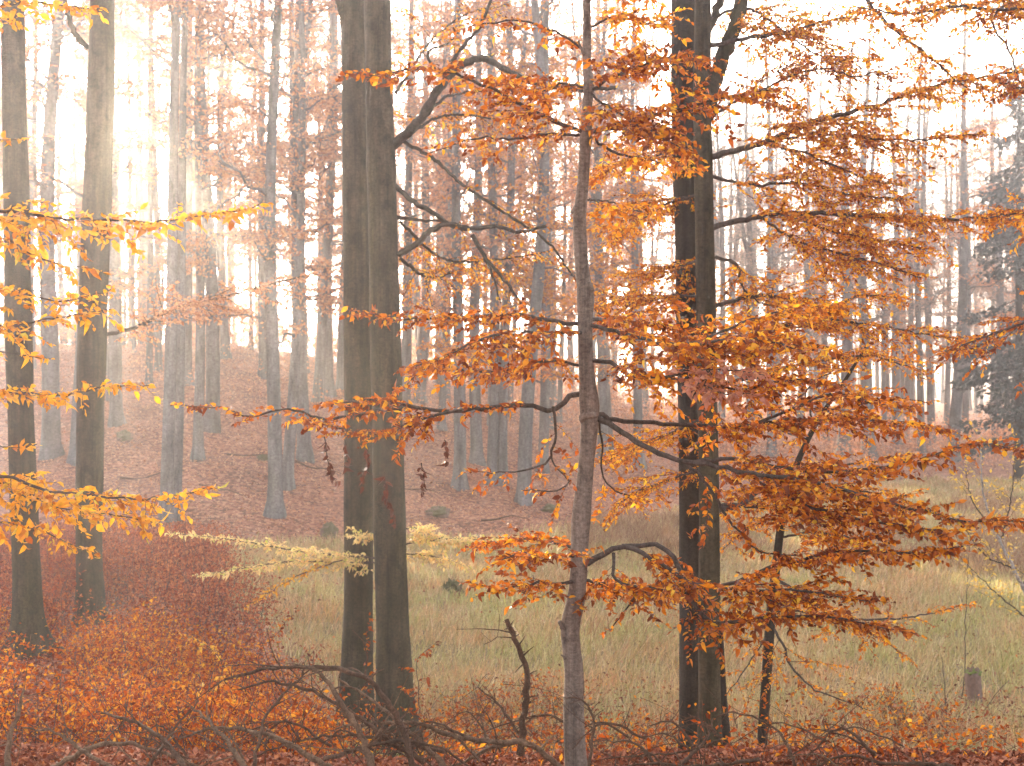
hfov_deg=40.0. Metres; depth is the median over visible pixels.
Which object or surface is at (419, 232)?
beech tree
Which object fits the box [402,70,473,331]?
beech tree
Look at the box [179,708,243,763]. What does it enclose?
dead branch
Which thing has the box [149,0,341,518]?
beech tree
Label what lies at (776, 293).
beech tree
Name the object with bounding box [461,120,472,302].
beech tree
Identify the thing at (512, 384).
beech tree
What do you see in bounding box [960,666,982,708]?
tree stump
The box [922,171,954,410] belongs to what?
beech tree
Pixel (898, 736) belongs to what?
fallen leaves
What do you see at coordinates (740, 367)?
beech tree
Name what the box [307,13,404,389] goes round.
beech tree
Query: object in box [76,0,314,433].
beech tree
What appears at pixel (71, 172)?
beech tree
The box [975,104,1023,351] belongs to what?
beech tree
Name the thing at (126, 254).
beech tree
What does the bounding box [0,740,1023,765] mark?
fallen leaves
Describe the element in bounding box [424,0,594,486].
beech tree
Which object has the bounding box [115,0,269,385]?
beech tree
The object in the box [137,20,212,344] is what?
beech tree
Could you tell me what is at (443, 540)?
beech sapling
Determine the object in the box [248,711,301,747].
dead branch
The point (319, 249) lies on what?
beech tree
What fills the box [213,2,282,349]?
beech tree
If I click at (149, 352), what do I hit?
beech tree
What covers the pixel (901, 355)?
beech tree
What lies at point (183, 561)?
undergrowth
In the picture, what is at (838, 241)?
beech tree
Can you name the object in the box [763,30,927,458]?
beech tree
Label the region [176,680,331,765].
dead branch
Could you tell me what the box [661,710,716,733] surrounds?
dead branch
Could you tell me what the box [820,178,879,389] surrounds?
beech tree
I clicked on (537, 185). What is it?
beech tree
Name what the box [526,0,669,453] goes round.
beech tree
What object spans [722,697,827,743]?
dead branch
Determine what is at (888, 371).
beech tree
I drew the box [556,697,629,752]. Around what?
dead branch
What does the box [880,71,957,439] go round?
beech tree
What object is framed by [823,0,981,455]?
beech tree
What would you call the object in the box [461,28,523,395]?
beech tree
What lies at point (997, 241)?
spruce tree
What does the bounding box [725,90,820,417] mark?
beech tree
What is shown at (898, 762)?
dead branch
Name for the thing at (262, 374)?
beech tree
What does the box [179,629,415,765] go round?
dead branch
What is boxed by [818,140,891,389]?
beech tree
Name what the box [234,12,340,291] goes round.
beech tree
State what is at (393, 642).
beech tree
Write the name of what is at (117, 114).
beech tree
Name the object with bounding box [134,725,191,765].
dead branch
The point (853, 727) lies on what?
dead branch
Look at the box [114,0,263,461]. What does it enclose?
beech tree
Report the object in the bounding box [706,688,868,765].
dead branch
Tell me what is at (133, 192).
beech tree
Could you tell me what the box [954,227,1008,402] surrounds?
beech tree
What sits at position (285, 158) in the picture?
beech tree
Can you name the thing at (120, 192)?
beech tree
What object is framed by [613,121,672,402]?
beech tree
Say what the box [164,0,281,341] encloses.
beech tree
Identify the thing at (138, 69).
beech tree
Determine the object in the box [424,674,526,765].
dead branch
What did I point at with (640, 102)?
beech tree
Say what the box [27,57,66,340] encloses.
beech tree
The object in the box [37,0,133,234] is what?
beech tree
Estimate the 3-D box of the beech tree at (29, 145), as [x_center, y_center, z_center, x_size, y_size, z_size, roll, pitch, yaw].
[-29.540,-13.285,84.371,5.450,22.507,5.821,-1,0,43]
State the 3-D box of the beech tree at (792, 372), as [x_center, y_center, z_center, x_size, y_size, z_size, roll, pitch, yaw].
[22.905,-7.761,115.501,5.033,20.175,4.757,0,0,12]
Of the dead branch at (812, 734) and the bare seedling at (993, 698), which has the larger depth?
the bare seedling at (993, 698)
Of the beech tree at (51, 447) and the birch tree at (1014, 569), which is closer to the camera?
the birch tree at (1014, 569)
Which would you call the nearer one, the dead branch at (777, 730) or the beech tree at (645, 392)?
the dead branch at (777, 730)
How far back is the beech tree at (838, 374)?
97.91 m
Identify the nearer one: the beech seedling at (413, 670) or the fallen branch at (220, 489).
the beech seedling at (413, 670)
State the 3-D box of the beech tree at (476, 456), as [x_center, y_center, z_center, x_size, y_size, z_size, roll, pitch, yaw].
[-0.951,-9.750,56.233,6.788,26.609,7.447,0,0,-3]
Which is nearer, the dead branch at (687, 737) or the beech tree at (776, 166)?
the dead branch at (687, 737)
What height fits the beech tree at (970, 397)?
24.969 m
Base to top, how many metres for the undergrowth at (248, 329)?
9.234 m
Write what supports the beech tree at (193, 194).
on the ground at (306, 495)
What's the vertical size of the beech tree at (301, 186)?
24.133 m
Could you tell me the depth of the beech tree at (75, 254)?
101.94 m
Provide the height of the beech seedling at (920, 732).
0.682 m
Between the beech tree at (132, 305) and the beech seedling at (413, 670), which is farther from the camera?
the beech tree at (132, 305)
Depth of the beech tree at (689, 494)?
12.61 m
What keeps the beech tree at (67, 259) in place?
on the ground at (306, 495)
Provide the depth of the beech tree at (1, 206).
94.02 m
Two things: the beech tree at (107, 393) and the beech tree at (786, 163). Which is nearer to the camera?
the beech tree at (107, 393)
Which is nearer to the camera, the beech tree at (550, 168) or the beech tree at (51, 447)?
the beech tree at (51, 447)
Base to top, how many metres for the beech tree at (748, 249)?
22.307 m
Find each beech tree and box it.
[0,0,57,215]
[0,0,69,660]
[0,0,71,343]
[0,0,83,368]
[0,0,156,460]
[0,0,189,427]
[0,0,221,465]
[0,13,35,215]
[0,17,61,297]
[0,18,38,343]
[0,154,30,262]
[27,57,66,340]
[29,67,67,283]
[34,31,83,343]
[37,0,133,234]
[38,2,124,293]
[39,112,75,343]
[42,1,159,207]
[42,13,141,344]
[55,81,83,343]
[56,97,82,343]
[62,0,328,626]
[63,6,134,286]
[63,83,84,273]
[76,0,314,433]
[81,0,107,389]
[82,0,143,335]
[105,0,122,400]
[108,190,137,299]
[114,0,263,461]
[115,0,180,343]
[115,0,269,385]
[118,174,146,345]
[119,172,165,342]
[120,151,167,352]
[121,47,167,294]
[121,67,168,302]
[121,168,146,341]
[122,5,169,343]
[122,127,166,294]
[125,12,192,258]
[128,0,211,521]
[128,117,167,347]
[129,0,246,272]
[129,173,167,356]
[133,0,160,384]
[133,0,169,371]
[135,0,205,529]
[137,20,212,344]
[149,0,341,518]
[155,64,215,270]
[163,0,252,341]
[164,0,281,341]
[164,1,288,359]
[164,62,226,295]
[164,80,214,334]
[192,43,226,289]
[205,0,396,463]
[206,0,318,379]
[209,2,286,342]
[212,97,253,291]
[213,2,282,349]
[214,76,267,298]
[215,1,285,251]
[215,107,253,343]
[220,0,342,229]
[223,0,401,490]
[226,40,283,291]
[233,9,258,347]
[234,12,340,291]
[241,120,289,291]
[246,0,336,258]
[247,0,339,373]
[252,0,406,397]
[260,0,407,402]
[266,4,326,271]
[271,0,341,322]
[276,123,316,303]
[286,15,341,288]
[290,0,463,275]
[305,116,341,356]
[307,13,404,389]
[308,52,340,359]
[311,26,396,293]
[321,1,432,267]
[327,24,434,274]
[334,0,374,736]
[341,0,504,404]
[364,0,617,757]
[391,0,473,380]
[391,0,482,384]
[392,0,484,418]
[392,12,416,288]
[394,0,520,399]
[395,27,442,302]
[396,0,502,430]
[397,135,434,364]
[399,0,559,490]
[401,169,435,303]
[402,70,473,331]
[403,0,571,466]
[408,0,662,505]
[416,0,616,485]
[417,0,471,291]
[424,0,557,425]
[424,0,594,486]
[430,207,434,354]
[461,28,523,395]
[461,73,505,314]
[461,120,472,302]
[462,1,552,329]
[467,46,526,325]
[469,0,612,474]
[481,63,528,328]
[482,0,573,417]
[482,22,575,391]
[498,0,629,429]
[498,0,670,462]
[515,136,568,349]
[515,145,529,335]
[516,4,586,402]
[523,19,615,403]
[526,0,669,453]
[532,0,667,357]
[534,2,594,423]
[557,0,645,381]
[558,67,649,404]
[559,0,676,468]
[559,202,578,386]
[568,47,645,398]
[572,0,1023,747]
[588,134,646,303]
[592,0,675,419]
[604,133,625,358]
[606,74,654,356]
[611,90,674,409]
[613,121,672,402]
[625,42,737,354]
[642,117,741,335]
[644,165,675,399]
[646,192,729,331]
[649,167,744,304]
[657,106,764,324]
[658,170,724,309]
[662,58,782,443]
[671,0,698,748]
[712,41,813,450]
[713,0,826,456]
[715,103,765,422]
[716,136,766,399]
[717,16,980,459]
[717,82,766,411]
[717,185,736,372]
[720,598,731,747]
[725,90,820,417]
[725,146,788,402]
[726,96,785,418]
[726,159,781,333]
[728,147,811,418]
[737,148,809,365]
[737,148,830,404]
[739,180,765,316]
[744,39,869,445]
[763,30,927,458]
[773,167,810,408]
[774,6,879,439]
[778,86,858,426]
[778,141,802,401]
[778,190,840,344]
[780,169,839,416]
[800,90,875,433]
[809,101,857,412]
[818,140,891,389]
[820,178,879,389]
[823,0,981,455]
[827,0,1023,399]
[828,153,867,339]
[836,82,971,444]
[836,143,914,438]
[853,205,892,412]
[853,206,873,390]
[856,155,904,428]
[869,41,981,444]
[876,141,943,420]
[877,228,935,372]
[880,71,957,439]
[883,0,1023,461]
[888,118,955,417]
[907,119,992,427]
[913,95,989,422]
[913,195,952,397]
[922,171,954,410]
[924,68,1022,440]
[924,124,1004,410]
[925,108,995,356]
[928,139,969,402]
[938,54,1023,443]
[938,79,1023,458]
[954,121,1010,422]
[954,164,990,413]
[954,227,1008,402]
[955,198,1009,399]
[969,122,1023,428]
[971,95,1022,406]
[972,204,995,403]
[972,211,1004,333]
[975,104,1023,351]
[989,139,1022,307]
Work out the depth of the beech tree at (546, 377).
55.29 m
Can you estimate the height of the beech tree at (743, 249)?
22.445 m
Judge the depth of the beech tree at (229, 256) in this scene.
89.30 m
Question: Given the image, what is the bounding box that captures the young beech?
[695,343,980,744]
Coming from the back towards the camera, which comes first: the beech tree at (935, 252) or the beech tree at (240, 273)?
the beech tree at (935, 252)
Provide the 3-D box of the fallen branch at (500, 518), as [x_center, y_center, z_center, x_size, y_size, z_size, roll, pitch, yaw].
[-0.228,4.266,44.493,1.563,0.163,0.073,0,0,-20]
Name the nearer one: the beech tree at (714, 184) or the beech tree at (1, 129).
the beech tree at (1, 129)
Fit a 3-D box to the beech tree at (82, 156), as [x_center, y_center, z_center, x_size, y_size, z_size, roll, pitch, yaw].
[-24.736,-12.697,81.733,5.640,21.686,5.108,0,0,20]
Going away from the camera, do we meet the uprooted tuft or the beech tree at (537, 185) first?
the uprooted tuft
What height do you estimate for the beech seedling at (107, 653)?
1.158 m
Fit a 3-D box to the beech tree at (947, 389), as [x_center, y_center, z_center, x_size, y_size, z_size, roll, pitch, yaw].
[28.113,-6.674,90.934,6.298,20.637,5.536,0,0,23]
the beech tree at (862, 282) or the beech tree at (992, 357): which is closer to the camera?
the beech tree at (862, 282)
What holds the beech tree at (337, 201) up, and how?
on the ground at (306, 495)
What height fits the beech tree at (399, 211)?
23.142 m
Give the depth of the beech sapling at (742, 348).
6.41 m
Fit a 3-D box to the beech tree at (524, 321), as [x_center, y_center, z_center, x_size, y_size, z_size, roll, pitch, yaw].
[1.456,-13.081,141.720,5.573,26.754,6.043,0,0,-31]
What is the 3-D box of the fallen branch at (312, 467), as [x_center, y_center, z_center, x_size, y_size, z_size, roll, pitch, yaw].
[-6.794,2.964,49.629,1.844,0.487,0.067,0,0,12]
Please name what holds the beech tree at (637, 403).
on the ground at (306, 495)
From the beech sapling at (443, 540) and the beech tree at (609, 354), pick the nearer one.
the beech sapling at (443, 540)
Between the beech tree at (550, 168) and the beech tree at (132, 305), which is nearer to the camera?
the beech tree at (132, 305)
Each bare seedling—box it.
[932,656,968,720]
[960,547,976,702]
[979,676,1007,719]
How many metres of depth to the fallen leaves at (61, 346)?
52.16 m
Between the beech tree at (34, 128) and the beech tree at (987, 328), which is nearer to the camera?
the beech tree at (34, 128)
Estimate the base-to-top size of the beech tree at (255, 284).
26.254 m
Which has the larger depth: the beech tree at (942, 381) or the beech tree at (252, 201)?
the beech tree at (942, 381)
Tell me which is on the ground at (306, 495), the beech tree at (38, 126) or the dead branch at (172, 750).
the beech tree at (38, 126)
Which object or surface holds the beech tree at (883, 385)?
on the ground at (306, 495)
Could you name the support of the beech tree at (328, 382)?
on the ground at (306, 495)
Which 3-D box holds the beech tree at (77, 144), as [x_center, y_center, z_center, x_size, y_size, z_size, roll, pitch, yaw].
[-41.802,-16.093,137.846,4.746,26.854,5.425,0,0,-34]
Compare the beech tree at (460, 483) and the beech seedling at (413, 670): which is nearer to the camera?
the beech seedling at (413, 670)
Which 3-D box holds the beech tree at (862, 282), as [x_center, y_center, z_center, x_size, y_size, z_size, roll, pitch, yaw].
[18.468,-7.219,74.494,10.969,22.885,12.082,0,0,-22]
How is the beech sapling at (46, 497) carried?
on the ground at (306, 495)
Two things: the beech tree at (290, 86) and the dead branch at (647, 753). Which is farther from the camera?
the beech tree at (290, 86)
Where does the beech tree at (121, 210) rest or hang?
on the ground at (306, 495)
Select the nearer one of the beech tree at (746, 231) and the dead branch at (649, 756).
the dead branch at (649, 756)
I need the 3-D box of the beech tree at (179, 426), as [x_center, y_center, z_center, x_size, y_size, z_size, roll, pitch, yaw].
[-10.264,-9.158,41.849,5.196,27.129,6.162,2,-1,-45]
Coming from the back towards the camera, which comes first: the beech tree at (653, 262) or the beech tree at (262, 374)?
the beech tree at (653, 262)
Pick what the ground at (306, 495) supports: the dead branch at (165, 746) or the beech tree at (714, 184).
the beech tree at (714, 184)
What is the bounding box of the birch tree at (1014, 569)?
[947,421,1023,616]
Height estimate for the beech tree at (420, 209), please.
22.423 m
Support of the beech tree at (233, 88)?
on the ground at (306, 495)
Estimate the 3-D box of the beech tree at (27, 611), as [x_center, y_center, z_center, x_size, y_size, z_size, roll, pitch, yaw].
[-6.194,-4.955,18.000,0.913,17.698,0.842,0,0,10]
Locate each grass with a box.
[206,473,1023,758]
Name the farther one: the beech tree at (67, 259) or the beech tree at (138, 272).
the beech tree at (67, 259)
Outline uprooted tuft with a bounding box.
[440,577,464,597]
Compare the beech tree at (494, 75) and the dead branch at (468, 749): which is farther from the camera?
the beech tree at (494, 75)
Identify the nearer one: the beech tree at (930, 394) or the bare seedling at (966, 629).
the bare seedling at (966, 629)
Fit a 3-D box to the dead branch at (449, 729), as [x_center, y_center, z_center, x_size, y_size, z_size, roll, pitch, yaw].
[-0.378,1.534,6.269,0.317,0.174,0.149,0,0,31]
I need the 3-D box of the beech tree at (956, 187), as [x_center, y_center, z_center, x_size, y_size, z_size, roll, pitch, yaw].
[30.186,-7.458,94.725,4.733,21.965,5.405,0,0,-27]
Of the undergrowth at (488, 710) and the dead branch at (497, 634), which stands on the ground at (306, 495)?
the undergrowth at (488, 710)
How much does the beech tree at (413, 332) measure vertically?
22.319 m
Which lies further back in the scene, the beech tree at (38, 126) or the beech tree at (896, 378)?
the beech tree at (38, 126)
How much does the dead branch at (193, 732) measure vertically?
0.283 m
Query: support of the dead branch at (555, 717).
on the fallen leaves at (39, 754)
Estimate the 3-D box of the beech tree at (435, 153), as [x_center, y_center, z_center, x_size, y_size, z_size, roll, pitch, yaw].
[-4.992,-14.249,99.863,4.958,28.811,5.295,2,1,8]
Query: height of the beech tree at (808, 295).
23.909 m
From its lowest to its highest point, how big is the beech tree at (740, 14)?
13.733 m
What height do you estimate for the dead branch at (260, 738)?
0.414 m
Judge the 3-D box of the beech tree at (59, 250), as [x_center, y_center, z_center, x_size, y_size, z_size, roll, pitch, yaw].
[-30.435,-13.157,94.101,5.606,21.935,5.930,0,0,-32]
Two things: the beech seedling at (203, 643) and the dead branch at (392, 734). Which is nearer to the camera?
the dead branch at (392, 734)
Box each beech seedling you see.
[18,645,62,671]
[101,597,156,690]
[178,631,232,725]
[236,615,293,719]
[354,612,398,736]
[397,641,441,749]
[404,701,465,756]
[754,727,822,745]
[903,718,943,748]
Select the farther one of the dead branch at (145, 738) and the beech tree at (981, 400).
the beech tree at (981, 400)
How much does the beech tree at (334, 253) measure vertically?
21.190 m
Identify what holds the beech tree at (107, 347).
on the ground at (306, 495)
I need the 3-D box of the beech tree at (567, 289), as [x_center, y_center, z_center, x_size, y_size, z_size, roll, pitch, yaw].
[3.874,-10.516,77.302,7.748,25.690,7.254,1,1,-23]
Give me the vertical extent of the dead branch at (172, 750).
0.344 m
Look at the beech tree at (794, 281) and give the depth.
110.90 m
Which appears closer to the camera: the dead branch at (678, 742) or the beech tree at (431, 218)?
the dead branch at (678, 742)
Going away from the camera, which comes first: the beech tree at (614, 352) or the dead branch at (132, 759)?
the dead branch at (132, 759)
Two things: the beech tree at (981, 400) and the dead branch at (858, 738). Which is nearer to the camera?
the dead branch at (858, 738)
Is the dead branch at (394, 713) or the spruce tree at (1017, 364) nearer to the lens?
the dead branch at (394, 713)
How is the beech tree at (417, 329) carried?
on the ground at (306, 495)
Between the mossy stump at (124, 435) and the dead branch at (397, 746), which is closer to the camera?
the dead branch at (397, 746)
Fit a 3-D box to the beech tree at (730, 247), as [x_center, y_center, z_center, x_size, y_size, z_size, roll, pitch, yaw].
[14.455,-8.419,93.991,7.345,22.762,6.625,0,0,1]
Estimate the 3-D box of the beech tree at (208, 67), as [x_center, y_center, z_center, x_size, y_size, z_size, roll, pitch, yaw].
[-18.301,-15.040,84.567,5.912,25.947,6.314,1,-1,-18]
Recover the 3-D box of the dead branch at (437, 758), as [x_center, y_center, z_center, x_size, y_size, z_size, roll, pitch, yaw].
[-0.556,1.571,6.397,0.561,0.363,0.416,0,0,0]
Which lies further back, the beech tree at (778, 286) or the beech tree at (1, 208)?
the beech tree at (778, 286)
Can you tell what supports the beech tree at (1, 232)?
on the ground at (306, 495)
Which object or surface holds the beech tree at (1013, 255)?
on the ground at (306, 495)
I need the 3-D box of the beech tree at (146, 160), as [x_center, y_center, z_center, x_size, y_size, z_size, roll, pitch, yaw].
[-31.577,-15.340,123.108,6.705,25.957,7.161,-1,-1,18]
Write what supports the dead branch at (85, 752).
on the fallen leaves at (39, 754)
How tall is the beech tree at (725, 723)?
6.893 m
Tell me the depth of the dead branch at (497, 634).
6.90 m
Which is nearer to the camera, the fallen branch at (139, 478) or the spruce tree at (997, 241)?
the fallen branch at (139, 478)
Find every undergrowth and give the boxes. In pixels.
[0,275,579,411]
[0,311,468,446]
[0,513,335,688]
[0,595,412,755]
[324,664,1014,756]
[465,366,1013,479]
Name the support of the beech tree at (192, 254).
on the ground at (306, 495)
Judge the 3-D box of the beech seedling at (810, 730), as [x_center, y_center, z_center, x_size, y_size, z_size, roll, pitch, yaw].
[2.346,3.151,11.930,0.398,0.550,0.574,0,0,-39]
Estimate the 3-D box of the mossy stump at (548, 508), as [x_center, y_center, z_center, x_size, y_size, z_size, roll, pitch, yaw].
[1.214,4.224,46.828,0.563,0.434,0.511,0,0,0]
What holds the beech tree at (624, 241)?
on the ground at (306, 495)
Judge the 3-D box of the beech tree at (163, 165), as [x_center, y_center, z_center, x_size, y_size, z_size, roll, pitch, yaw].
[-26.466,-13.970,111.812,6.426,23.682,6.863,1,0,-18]
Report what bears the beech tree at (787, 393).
on the ground at (306, 495)
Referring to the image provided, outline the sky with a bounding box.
[0,0,1023,385]
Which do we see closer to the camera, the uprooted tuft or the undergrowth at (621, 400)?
the uprooted tuft
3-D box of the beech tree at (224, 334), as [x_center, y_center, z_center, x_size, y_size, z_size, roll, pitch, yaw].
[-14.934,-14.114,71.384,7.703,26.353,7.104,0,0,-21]
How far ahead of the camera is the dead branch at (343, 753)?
6.20 m
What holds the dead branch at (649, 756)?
on the fallen leaves at (39, 754)
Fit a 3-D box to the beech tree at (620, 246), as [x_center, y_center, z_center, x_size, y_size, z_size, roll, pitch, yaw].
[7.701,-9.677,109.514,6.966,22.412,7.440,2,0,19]
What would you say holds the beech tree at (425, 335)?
on the ground at (306, 495)
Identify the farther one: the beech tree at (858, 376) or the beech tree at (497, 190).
the beech tree at (858, 376)
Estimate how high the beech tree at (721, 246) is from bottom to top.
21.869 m
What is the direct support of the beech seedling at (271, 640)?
on the ground at (306, 495)
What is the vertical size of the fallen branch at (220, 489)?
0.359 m
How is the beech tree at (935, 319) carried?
on the ground at (306, 495)
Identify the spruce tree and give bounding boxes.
[943,63,1023,481]
[976,158,1023,422]
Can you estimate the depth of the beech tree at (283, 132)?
93.99 m
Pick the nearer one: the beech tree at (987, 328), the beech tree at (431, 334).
the beech tree at (987, 328)
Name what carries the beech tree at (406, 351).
on the ground at (306, 495)
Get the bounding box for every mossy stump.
[116,429,133,440]
[256,454,267,460]
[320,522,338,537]
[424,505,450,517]
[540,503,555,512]
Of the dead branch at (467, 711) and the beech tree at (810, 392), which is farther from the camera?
the beech tree at (810, 392)
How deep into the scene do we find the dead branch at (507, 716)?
6.81 m
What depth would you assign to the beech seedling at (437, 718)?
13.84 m
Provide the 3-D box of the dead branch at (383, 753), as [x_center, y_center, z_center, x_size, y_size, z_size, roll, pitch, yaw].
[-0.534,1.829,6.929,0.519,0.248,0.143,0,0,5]
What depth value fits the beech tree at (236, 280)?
116.68 m
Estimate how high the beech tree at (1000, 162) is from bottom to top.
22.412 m
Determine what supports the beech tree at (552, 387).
on the ground at (306, 495)
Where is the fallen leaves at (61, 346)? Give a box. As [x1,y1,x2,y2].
[0,342,935,563]
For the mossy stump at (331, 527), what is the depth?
40.92 m
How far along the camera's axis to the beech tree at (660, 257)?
91.33 m
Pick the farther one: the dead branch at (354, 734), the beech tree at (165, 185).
the beech tree at (165, 185)
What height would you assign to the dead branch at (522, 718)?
0.653 m
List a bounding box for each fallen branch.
[120,470,183,478]
[199,483,244,495]
[227,453,282,457]
[295,460,342,473]
[481,515,527,520]
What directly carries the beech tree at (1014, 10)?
on the ground at (306, 495)
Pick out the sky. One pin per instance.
(948, 45)
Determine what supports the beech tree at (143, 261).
on the ground at (306, 495)
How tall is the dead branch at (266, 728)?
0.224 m
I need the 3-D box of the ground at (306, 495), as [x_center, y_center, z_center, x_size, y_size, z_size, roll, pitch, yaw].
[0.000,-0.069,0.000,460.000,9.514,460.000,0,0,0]
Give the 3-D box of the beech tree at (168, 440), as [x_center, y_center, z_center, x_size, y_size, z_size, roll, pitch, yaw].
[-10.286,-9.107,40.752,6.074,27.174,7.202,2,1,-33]
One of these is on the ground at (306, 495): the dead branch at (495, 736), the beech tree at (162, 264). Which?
the beech tree at (162, 264)
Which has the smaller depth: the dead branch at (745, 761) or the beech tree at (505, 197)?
the dead branch at (745, 761)
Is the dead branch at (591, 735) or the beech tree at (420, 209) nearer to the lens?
the dead branch at (591, 735)
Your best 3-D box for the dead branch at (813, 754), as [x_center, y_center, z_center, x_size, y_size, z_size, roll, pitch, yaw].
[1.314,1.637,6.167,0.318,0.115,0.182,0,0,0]
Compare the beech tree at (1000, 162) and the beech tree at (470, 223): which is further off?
the beech tree at (470, 223)
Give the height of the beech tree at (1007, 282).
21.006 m
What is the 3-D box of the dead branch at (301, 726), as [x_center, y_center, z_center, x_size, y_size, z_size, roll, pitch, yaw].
[-1.124,1.661,6.623,0.577,0.354,0.192,0,0,22]
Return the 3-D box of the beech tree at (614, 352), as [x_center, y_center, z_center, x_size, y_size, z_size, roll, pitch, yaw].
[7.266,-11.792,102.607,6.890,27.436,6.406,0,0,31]
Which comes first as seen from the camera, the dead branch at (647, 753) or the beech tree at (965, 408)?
the dead branch at (647, 753)
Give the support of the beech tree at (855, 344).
on the ground at (306, 495)
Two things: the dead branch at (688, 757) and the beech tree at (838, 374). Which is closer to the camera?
the dead branch at (688, 757)
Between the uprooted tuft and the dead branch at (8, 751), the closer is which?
the dead branch at (8, 751)
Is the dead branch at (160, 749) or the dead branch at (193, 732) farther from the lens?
the dead branch at (193, 732)
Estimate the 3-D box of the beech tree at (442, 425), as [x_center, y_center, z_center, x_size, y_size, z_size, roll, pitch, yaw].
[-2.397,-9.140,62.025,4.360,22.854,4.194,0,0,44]
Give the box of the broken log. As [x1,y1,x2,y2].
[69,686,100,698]
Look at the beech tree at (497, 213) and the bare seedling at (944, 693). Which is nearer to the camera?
the bare seedling at (944, 693)
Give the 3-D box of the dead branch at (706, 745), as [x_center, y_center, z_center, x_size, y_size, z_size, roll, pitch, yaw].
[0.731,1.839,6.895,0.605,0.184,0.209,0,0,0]
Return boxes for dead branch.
[0,635,69,765]
[8,711,111,765]
[51,714,217,765]
[60,726,139,765]
[85,712,168,762]
[100,701,195,765]
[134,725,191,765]
[138,706,187,756]
[141,700,198,765]
[147,711,226,765]
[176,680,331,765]
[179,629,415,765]
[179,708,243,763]
[180,687,247,765]
[215,718,274,764]
[216,708,331,755]
[230,717,289,748]
[233,643,424,763]
[237,662,309,765]
[241,696,443,765]
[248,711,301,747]
[257,653,408,765]
[294,717,374,764]
[306,728,343,750]
[320,713,562,765]
[323,684,471,765]
[339,679,446,765]
[342,748,418,765]
[350,730,406,765]
[356,740,447,765]
[390,707,479,761]
[399,710,464,738]
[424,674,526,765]
[440,695,501,752]
[443,710,483,730]
[461,674,520,734]
[474,619,538,756]
[481,614,510,643]
[502,700,562,735]
[505,684,606,765]
[552,707,645,749]
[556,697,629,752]
[593,737,671,765]
[601,739,722,765]
[602,723,690,759]
[615,730,759,765]
[619,722,653,764]
[640,697,722,741]
[646,701,692,745]
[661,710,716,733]
[679,701,726,764]
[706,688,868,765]
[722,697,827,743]
[761,730,829,765]
[776,743,836,765]
[787,722,902,749]
[792,738,954,765]
[800,746,849,765]
[804,716,876,764]
[806,719,876,758]
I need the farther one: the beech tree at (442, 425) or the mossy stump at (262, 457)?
the beech tree at (442, 425)
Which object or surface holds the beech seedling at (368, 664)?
on the ground at (306, 495)
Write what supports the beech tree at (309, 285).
on the ground at (306, 495)
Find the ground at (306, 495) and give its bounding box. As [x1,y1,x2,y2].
[0,343,1023,765]
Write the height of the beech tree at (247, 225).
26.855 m
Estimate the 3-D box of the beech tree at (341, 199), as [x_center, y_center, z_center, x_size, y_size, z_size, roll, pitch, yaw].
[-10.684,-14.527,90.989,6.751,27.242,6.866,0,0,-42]
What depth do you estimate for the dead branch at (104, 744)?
6.35 m
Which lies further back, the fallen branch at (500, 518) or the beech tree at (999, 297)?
the beech tree at (999, 297)
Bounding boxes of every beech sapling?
[0,0,273,561]
[164,521,526,610]
[170,0,1023,765]
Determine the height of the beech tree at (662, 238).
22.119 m
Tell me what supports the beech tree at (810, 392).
on the ground at (306, 495)
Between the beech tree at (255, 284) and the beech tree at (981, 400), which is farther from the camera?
the beech tree at (981, 400)
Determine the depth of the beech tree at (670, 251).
100.50 m
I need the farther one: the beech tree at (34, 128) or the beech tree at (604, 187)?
the beech tree at (604, 187)
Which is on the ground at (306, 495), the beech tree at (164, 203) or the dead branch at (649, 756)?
the beech tree at (164, 203)
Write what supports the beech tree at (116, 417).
on the ground at (306, 495)
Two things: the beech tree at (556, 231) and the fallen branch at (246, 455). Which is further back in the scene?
the beech tree at (556, 231)
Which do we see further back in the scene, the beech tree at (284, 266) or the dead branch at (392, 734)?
the beech tree at (284, 266)
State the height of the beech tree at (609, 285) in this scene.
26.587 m
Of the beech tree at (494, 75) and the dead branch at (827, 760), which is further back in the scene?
the beech tree at (494, 75)
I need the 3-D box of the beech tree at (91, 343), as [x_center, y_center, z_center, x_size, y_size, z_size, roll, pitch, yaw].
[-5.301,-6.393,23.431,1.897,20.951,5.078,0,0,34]
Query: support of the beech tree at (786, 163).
on the ground at (306, 495)
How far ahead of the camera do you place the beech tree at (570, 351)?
89.60 m
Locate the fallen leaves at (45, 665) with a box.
[0,653,437,753]
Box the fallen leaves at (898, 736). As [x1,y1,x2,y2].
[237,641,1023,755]
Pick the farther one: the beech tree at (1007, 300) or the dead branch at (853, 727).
the beech tree at (1007, 300)
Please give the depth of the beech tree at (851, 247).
87.83 m
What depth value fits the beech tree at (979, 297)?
144.92 m
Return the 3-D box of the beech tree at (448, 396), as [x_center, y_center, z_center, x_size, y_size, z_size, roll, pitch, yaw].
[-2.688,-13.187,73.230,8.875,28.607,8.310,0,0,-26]

